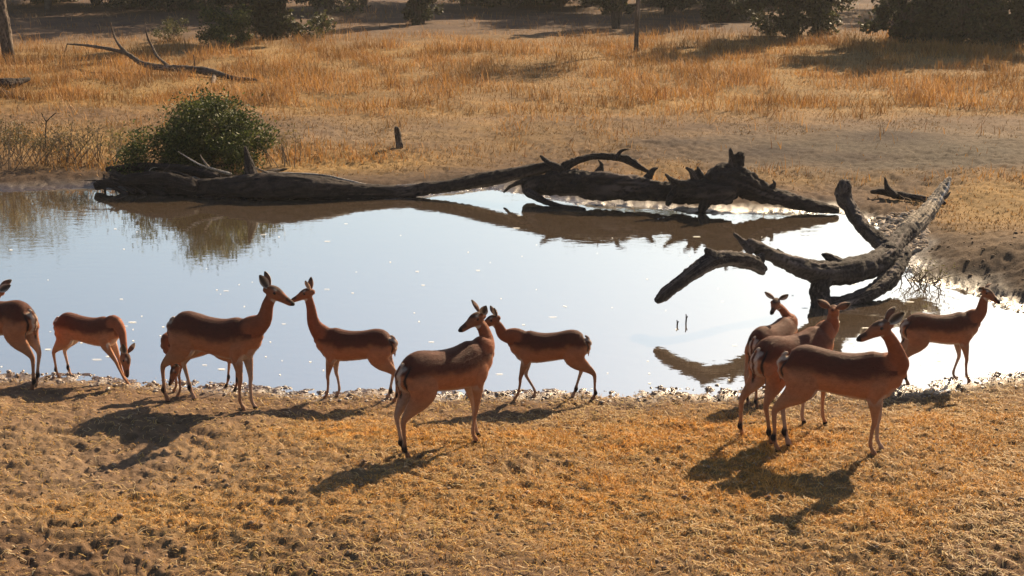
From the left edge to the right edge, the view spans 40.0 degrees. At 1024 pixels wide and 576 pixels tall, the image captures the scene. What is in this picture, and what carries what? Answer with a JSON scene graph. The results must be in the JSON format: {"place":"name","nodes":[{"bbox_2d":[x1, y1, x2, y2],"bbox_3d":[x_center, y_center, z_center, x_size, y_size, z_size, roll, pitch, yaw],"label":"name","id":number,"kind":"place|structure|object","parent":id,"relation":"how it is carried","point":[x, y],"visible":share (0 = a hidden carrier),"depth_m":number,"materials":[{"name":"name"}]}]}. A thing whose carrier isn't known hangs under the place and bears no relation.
{"place":"outdoors","nodes":[
{"label":"outdoors","id":0,"kind":"place"},
{"bbox_2d":[0,0,1023,575],"bbox_3d":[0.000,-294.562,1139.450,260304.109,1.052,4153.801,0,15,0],"label":"ground","id":1,"kind":"structure","parent":0,"point":[862,150],"depth_m":12.74,"materials":[{"name":"brown soil"}]},
{"bbox_2d":[0,0,15,61],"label":"slim tree","id":2,"kind":"object","parent":1,"relation":"on","point":[6,42],"visible":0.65,"depth_m":41.41,"materials":[{"name":"brown plant"}]},
{"bbox_2d":[0,77,30,98],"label":"dead log","id":3,"kind":"object","parent":1,"relation":"on","point":[9,81],"visible":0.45,"depth_m":33.48,"materials":[{"name":"brown wood"}]},
{"bbox_2d":[0,279,41,389],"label":"impala","id":4,"kind":"object","parent":1,"relation":"on","point":[19,327],"visible":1,"depth_m":12.82,"materials":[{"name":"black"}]},
{"bbox_2d":[0,113,69,170],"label":"dry shrub","id":5,"kind":"object","parent":1,"relation":"on","point":[6,141],"visible":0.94,"depth_m":24.18,"materials":[{"name":"brown plant"}]},
{"bbox_2d":[6,0,78,3],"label":"thicket","id":6,"kind":"object","parent":1,"relation":"on","point":[39,1],"visible":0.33,"depth_m":67.21,"materials":[{"name":"green plant"}]},
{"bbox_2d":[0,130,92,167],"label":"dry weeds","id":7,"kind":"object","parent":1,"relation":"on","point":[46,148],"visible":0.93,"depth_m":24.09,"materials":[{"name":"brown plant"}]},
{"bbox_2d":[44,0,51,9],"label":"broad tree","id":8,"kind":"object","parent":1,"relation":"on","point":[47,4],"visible":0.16,"depth_m":62.50,"materials":[{"name":"brown plant"}]},
{"bbox_2d":[41,113,55,147],"bbox_3d":[-8.285,-2.823,25.227,0.267,0.646,0.074,-2,15,-7],"label":"forked stick","id":9,"kind":"object","parent":1,"relation":"on","point":[46,124],"visible":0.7,"depth_m":25.17,"materials":[{"name":"brown wood"}]},
{"bbox_2d":[35,114,113,166],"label":"dry weeds","id":10,"kind":"object","parent":1,"relation":"on","point":[87,128],"visible":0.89,"depth_m":24.30,"materials":[{"name":"brown plant"}]},
{"bbox_2d":[35,0,115,4],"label":"dark tree","id":11,"kind":"object","parent":1,"relation":"on","point":[93,2],"visible":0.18,"depth_m":64.79,"materials":[{"name":"green plant"}]},
{"bbox_2d":[52,312,134,384],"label":"impala","id":12,"kind":"object","parent":1,"relation":"on","point":[71,329],"visible":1,"depth_m":13.12,"materials":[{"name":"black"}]},
{"bbox_2d":[87,122,154,162],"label":"dry weeds","id":13,"kind":"object","parent":1,"relation":"on","point":[115,145],"visible":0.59,"depth_m":24.37,"materials":[{"name":"brown plant"}]},
{"bbox_2d":[98,0,207,6],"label":"thicket","id":14,"kind":"object","parent":1,"relation":"on","point":[142,4],"visible":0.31,"depth_m":63.66,"materials":[{"name":"green plant"}]},
{"bbox_2d":[64,22,257,82],"bbox_3d":[-10.228,-6.494,38.007,8.756,1.416,1.270,12,19,39],"label":"fallen bough","id":15,"kind":"object","parent":1,"relation":"on","point":[203,70],"visible":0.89,"depth_m":37.44,"materials":[{"name":"wood"}]},
{"bbox_2d":[105,0,227,11],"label":"dark bush","id":16,"kind":"object","parent":1,"relation":"on","point":[172,4],"visible":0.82,"depth_m":60.08,"materials":[{"name":"green plant"}]},
{"bbox_2d":[149,15,190,40],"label":"sparse shrub","id":17,"kind":"object","parent":1,"relation":"on","point":[169,27],"visible":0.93,"depth_m":48.58,"materials":[{"name":"green plant"}]},
{"bbox_2d":[100,79,281,175],"bbox_3d":[-5.316,-2.768,23.904,3.012,1.532,2.742,0,15,0],"label":"leafy bush","id":18,"kind":"object","parent":1,"relation":"on","point":[190,136],"visible":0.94,"depth_m":23.30,"materials":[{"name":"green plant"}]},
{"bbox_2d":[160,332,237,396],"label":"impala","id":19,"kind":"object","parent":1,"relation":"on","point":[175,371],"visible":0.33,"depth_m":12.66,"materials":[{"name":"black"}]},
{"bbox_2d":[194,2,253,45],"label":"round shrub","id":20,"kind":"object","parent":1,"relation":"on","point":[241,23],"visible":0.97,"depth_m":45.05,"materials":[{"name":"green plant"}]},
{"bbox_2d":[160,271,294,410],"bbox_3d":[-2.478,0.462,12.148,1.283,1.270,0.312,5,16,19],"label":"impala","id":21,"kind":"object","parent":1,"relation":"on","point":[237,341],"visible":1,"depth_m":12.05,"materials":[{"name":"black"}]},
{"bbox_2d":[231,123,307,166],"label":"dry weeds","id":22,"kind":"object","parent":1,"relation":"on","point":[282,149],"visible":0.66,"depth_m":23.98,"materials":[{"name":"brown plant"}]},
{"bbox_2d":[211,0,339,40],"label":"dark tree","id":23,"kind":"object","parent":1,"relation":"on","point":[280,23],"visible":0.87,"depth_m":47.70,"materials":[{"name":"green plant"}]},
{"bbox_2d":[78,146,552,198],"bbox_3d":[-3.124,-1.794,22.283,7.622,0.924,1.143,2,15,9],"label":"fallen log","id":24,"kind":"object","parent":1,"relation":"on","point":[252,182],"visible":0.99,"depth_m":22.10,"materials":[{"name":"brown wood"}]},
{"bbox_2d":[309,12,335,33],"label":"shrub","id":25,"kind":"object","parent":1,"relation":"on","point":[327,27],"visible":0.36,"depth_m":49.27,"materials":[{"name":"green plant"}]},
{"bbox_2d":[287,0,370,14],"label":"dark tree","id":26,"kind":"object","parent":1,"relation":"on","point":[328,5],"visible":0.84,"depth_m":60.14,"materials":[{"name":"green plant"}]},
{"bbox_2d":[291,277,397,402],"bbox_3d":[-1.490,0.474,12.632,0.994,1.134,0.254,2,15,9],"label":"impala","id":27,"kind":"object","parent":1,"relation":"on","point":[377,348],"visible":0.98,"depth_m":12.55,"materials":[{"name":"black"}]},
{"bbox_2d":[394,126,402,148],"bbox_3d":[-2.064,-2.717,25.570,0.138,0.447,0.194,-7,16,-25],"label":"wooden stump","id":28,"kind":"object","parent":1,"relation":"on","point":[398,138],"visible":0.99,"depth_m":25.52,"materials":[{"name":"wood"}]},
{"bbox_2d":[400,0,443,24],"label":"dark bush","id":29,"kind":"object","parent":1,"relation":"on","point":[422,8],"visible":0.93,"depth_m":54.45,"materials":[{"name":"green plant"}]},
{"bbox_2d":[394,300,494,458],"bbox_3d":[-0.512,0.743,10.856,0.974,1.159,0.319,-12,19,-38],"label":"impala","id":30,"kind":"object","parent":1,"relation":"on","point":[423,378],"visible":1,"depth_m":10.71,"materials":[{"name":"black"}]},
{"bbox_2d":[447,0,542,6],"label":"thicket","id":31,"kind":"object","parent":1,"relation":"on","point":[484,2],"visible":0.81,"depth_m":67.78,"materials":[{"name":"green plant"}]},
{"bbox_2d":[0,376,1023,575],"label":"short grass","id":32,"kind":"structure","parent":1,"relation":"on","point":[751,458],"depth_m":10.16,"materials":[{"name":"plant"}]},
{"bbox_2d":[0,45,1023,233],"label":"grazed stubble","id":33,"kind":"object","parent":1,"relation":"on","point":[952,225],"visible":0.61,"depth_m":28.78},
{"bbox_2d":[0,372,1023,575],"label":"earth clods","id":34,"kind":"object","parent":1,"relation":"on","point":[251,522],"visible":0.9,"depth_m":10.13,"materials":[{"name":"brown soil"}]},
{"bbox_2d":[0,370,1023,403],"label":"shore mud clods","id":35,"kind":"object","parent":1,"relation":"on","point":[58,381],"visible":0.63,"depth_m":13.03,"materials":[{"name":"brown soil"}]},
{"bbox_2d":[484,306,597,400],"bbox_3d":[0.229,0.596,12.686,1.094,0.903,0.249,0,15,0],"label":"impala","id":36,"kind":"object","parent":1,"relation":"on","point":[571,348],"visible":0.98,"depth_m":12.59,"materials":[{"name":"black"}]},
{"bbox_2d":[519,0,618,6],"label":"thicket","id":37,"kind":"object","parent":1,"relation":"on","point":[544,2],"visible":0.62,"depth_m":68.95,"materials":[{"name":"green plant"}]},
{"bbox_2d":[582,0,592,6],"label":"dark tree","id":38,"kind":"object","parent":1,"relation":"on","point":[588,5],"visible":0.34,"depth_m":67.46,"materials":[{"name":"green plant"}]},
{"bbox_2d":[589,0,634,28],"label":"tree","id":39,"kind":"object","parent":1,"relation":"on","point":[615,9],"visible":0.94,"depth_m":52.37,"materials":[{"name":"green plant"}]},
{"bbox_2d":[633,0,640,51],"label":"slim tree","id":40,"kind":"object","parent":1,"relation":"on","point":[636,28],"visible":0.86,"depth_m":42.75,"materials":[{"name":"brown plant"}]},
{"bbox_2d":[647,0,693,14],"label":"dark tree","id":41,"kind":"object","parent":1,"relation":"on","point":[679,4],"visible":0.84,"depth_m":61.30,"materials":[{"name":"green plant"}]},
{"bbox_2d":[503,148,839,213],"bbox_3d":[2.385,-1.703,21.451,5.128,0.973,1.107,3,15,10],"label":"massive log","id":42,"kind":"object","parent":1,"relation":"on","point":[730,181],"visible":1,"depth_m":21.21,"materials":[{"name":"brown wood"}]},
{"bbox_2d":[694,0,765,20],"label":"dark tree","id":43,"kind":"object","parent":1,"relation":"on","point":[723,11],"visible":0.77,"depth_m":55.44,"materials":[{"name":"green plant"}]},
{"bbox_2d":[744,292,797,408],"bbox_3d":[2.330,0.566,12.700,0.320,0.990,0.858,11,18,36],"label":"impala","id":44,"kind":"object","parent":1,"relation":"on","point":[786,323],"visible":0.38,"depth_m":12.58,"materials":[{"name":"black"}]},
{"bbox_2d":[767,4,775,11],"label":"broad tree","id":45,"kind":"object","parent":1,"relation":"on","point":[771,6],"visible":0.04,"depth_m":64.49,"materials":[{"name":"green plant"}]},
{"bbox_2d":[737,299,850,444],"bbox_3d":[2.307,0.676,11.409,1.102,1.070,0.324,-11,19,-37],"label":"impala","id":46,"kind":"object","parent":1,"relation":"on","point":[764,358],"visible":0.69,"depth_m":11.19,"materials":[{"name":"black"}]},
{"bbox_2d":[729,0,858,37],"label":"dark tree","id":47,"kind":"object","parent":1,"relation":"on","point":[792,19],"visible":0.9,"depth_m":47.28,"materials":[{"name":"green plant"}]},
{"bbox_2d":[770,306,908,455],"bbox_3d":[2.498,0.720,10.711,1.010,1.247,0.389,4,15,15],"label":"impala","id":48,"kind":"object","parent":1,"relation":"on","point":[808,372],"visible":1,"depth_m":10.62,"materials":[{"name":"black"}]},
{"bbox_2d":[868,210,930,253],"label":"pebbles","id":49,"kind":"object","parent":1,"relation":"on","point":[923,234],"visible":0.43,"depth_m":19.78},
{"bbox_2d":[858,0,947,43],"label":"dark tree","id":50,"kind":"object","parent":1,"relation":"on","point":[909,18],"visible":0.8,"depth_m":44.29,"materials":[{"name":"green plant"}]},
{"bbox_2d":[870,177,945,204],"bbox_3d":[6.003,-1.476,21.322,1.267,0.330,0.218,14,20,42],"label":"driftwood","id":51,"kind":"object","parent":1,"relation":"on","point":[887,190],"visible":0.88,"depth_m":21.41,"materials":[{"name":"brown wood"}]},
{"bbox_2d":[873,0,982,9],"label":"thicket","id":52,"kind":"object","parent":1,"relation":"on","point":[882,2],"visible":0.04,"depth_m":64.78,"materials":[{"name":"green plant"}]},
{"bbox_2d":[901,257,959,288],"bbox_3d":[4.927,-0.204,16.902,0.728,0.389,0.990,-10,18,-34],"label":"shore weed","id":53,"kind":"object","parent":1,"relation":"on","point":[925,276],"visible":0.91,"depth_m":16.83,"materials":[{"name":"brown plant"}]},
{"bbox_2d":[899,283,999,384],"bbox_3d":[4.080,0.467,13.257,0.925,1.001,0.270,-2,15,-7],"label":"impala","id":54,"kind":"object","parent":1,"relation":"on","point":[919,331],"visible":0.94,"depth_m":13.15,"materials":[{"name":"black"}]},
{"bbox_2d":[910,230,1023,311],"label":"mound clods","id":55,"kind":"object","parent":1,"relation":"on","point":[967,260],"visible":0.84,"depth_m":17.20,"materials":[{"name":"brown soil"}]},
{"bbox_2d":[912,0,1023,47],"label":"dark tree","id":56,"kind":"object","parent":1,"relation":"on","point":[962,23],"visible":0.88,"depth_m":43.27,"materials":[{"name":"green plant"}]},
{"bbox_2d":[980,0,1023,42],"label":"dark tree","id":57,"kind":"object","parent":1,"relation":"on","point":[1018,17],"visible":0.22,"depth_m":44.37,"materials":[{"name":"green plant"}]},
{"bbox_2d":[0,188,1023,401],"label":"water","id":58,"kind":"structure","parent":0,"point":[145,268],"depth_m":16.95,"materials":[{"name":"white liquid"}]},
{"bbox_2d":[1,215,1015,382],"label":"floating flecks","id":59,"kind":"object","parent":58,"relation":"on","point":[565,306],"visible":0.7,"depth_m":15.22,"materials":[{"name":"white"}]},
{"bbox_2d":[654,177,951,307],"bbox_3d":[3.946,-0.493,16.588,1.266,1.285,5.654,14,20,43],"label":"fallen tree","id":60,"kind":"object","parent":58,"relation":"in","point":[885,262],"visible":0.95,"depth_m":16.08,"materials":[{"name":"brown wood"}]},
{"bbox_2d":[0,0,1023,223],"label":"tall grass","id":61,"kind":"structure","parent":0,"point":[987,54],"depth_m":36.04,"materials":[{"name":"plant"}]}
]}

